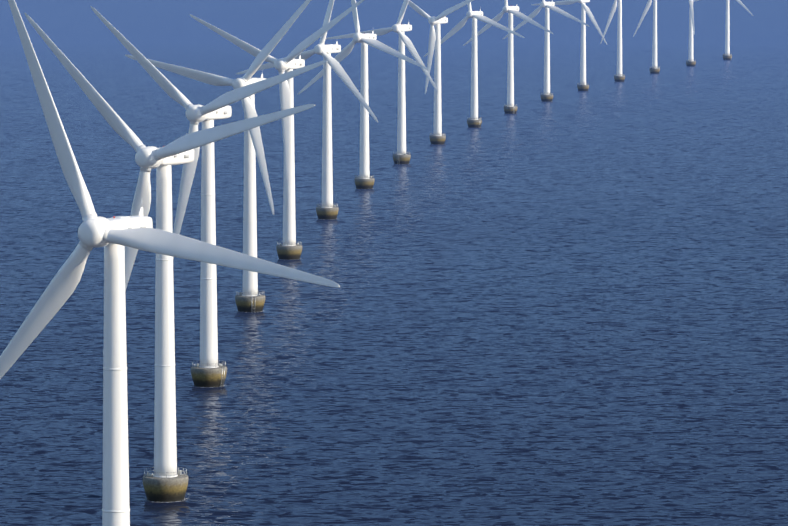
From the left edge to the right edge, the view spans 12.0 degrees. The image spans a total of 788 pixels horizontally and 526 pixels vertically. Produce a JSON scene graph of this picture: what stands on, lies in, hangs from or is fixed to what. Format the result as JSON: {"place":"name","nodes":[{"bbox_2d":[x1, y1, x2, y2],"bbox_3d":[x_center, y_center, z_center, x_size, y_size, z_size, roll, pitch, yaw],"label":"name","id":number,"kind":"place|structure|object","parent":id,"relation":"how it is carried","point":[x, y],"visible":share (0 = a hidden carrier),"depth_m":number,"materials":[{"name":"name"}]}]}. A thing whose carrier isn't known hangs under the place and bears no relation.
{"place":"outdoors","nodes":[
{"label":"outdoors","id":0,"kind":"place"},
{"bbox_2d":[0,0,787,525],"bbox_3d":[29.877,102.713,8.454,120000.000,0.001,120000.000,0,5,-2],"label":"sea","id":1,"kind":"structure","parent":0,"point":[566,304],"depth_m":1157.95,"materials":[{"name":"liquid"}]},
{"bbox_2d":[0,0,339,525],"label":"turbine","id":2,"kind":"object","parent":1,"relation":"in","point":[113,236],"visible":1,"depth_m":515.19,"materials":[{"name":"metal"}]},
{"bbox_2d":[25,13,314,502],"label":"turbine","id":3,"kind":"object","parent":1,"relation":"in","point":[164,481],"visible":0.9,"depth_m":696.45,"materials":[{"name":"metal"}]},
{"bbox_2d":[91,6,327,387],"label":"turbine","id":4,"kind":"object","parent":1,"relation":"in","point":[208,371],"visible":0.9,"depth_m":877.22,"materials":[{"name":"metal"}]},
{"bbox_2d":[125,0,310,311],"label":"turbine","id":5,"kind":"object","parent":1,"relation":"in","point":[250,299],"visible":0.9,"depth_m":1056.76,"materials":[{"name":"metal"}]},
{"bbox_2d":[190,0,363,259],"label":"turbine","id":6,"kind":"object","parent":1,"relation":"in","point":[289,248],"visible":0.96,"depth_m":1233.39,"materials":[{"name":"metal"}]},
{"bbox_2d":[236,0,377,219],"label":"turbine","id":7,"kind":"object","parent":1,"relation":"in","point":[328,210],"visible":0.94,"depth_m":1413.55,"materials":[{"name":"metal"}]},
{"bbox_2d":[298,0,428,188],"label":"turbine","id":8,"kind":"object","parent":1,"relation":"in","point":[364,179],"visible":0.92,"depth_m":1589.21,"materials":[{"name":"metal"}]},
{"bbox_2d":[326,0,438,163],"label":"turbine","id":9,"kind":"object","parent":1,"relation":"in","point":[401,156],"visible":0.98,"depth_m":1769.62,"materials":[{"name":"metal"}]},
{"bbox_2d":[408,0,473,144],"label":"turbine","id":10,"kind":"object","parent":1,"relation":"in","point":[437,137],"visible":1,"depth_m":1943.80,"materials":[{"name":"metal"}]},
{"bbox_2d":[424,2,523,127],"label":"turbine","id":11,"kind":"object","parent":1,"relation":"in","point":[474,121],"visible":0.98,"depth_m":2124.38,"materials":[{"name":"metal"}]},
{"bbox_2d":[463,0,552,113],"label":"turbine","id":12,"kind":"object","parent":1,"relation":"in","point":[510,107],"visible":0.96,"depth_m":2298.14,"materials":[{"name":"metal"}]},
{"bbox_2d":[503,0,588,101],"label":"turbine","id":13,"kind":"object","parent":1,"relation":"in","point":[546,96],"visible":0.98,"depth_m":2478.02,"materials":[{"name":"metal"}]},
{"bbox_2d":[531,0,606,90],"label":"turbine","id":14,"kind":"object","parent":1,"relation":"in","point":[583,85],"visible":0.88,"depth_m":2654.07,"materials":[{"name":"metal"}]},
{"bbox_2d":[600,0,624,81],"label":"turbine","id":15,"kind":"object","parent":1,"relation":"in","point":[619,77],"visible":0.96,"depth_m":2836.42,"materials":[{"name":"metal"}]},
{"bbox_2d":[633,0,659,73],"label":"turbine","id":16,"kind":"object","parent":1,"relation":"in","point":[654,69],"visible":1,"depth_m":3013.94,"materials":[{"name":"metal"}]},
{"bbox_2d":[686,0,695,65],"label":"turbine","id":17,"kind":"object","parent":1,"relation":"in","point":[690,61],"visible":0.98,"depth_m":3194.93,"materials":[{"name":"metal"}]},
{"bbox_2d":[693,0,752,59],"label":"turbine","id":18,"kind":"object","parent":1,"relation":"in","point":[727,55],"visible":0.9,"depth_m":3369.67,"materials":[{"name":"metal"}]}
]}

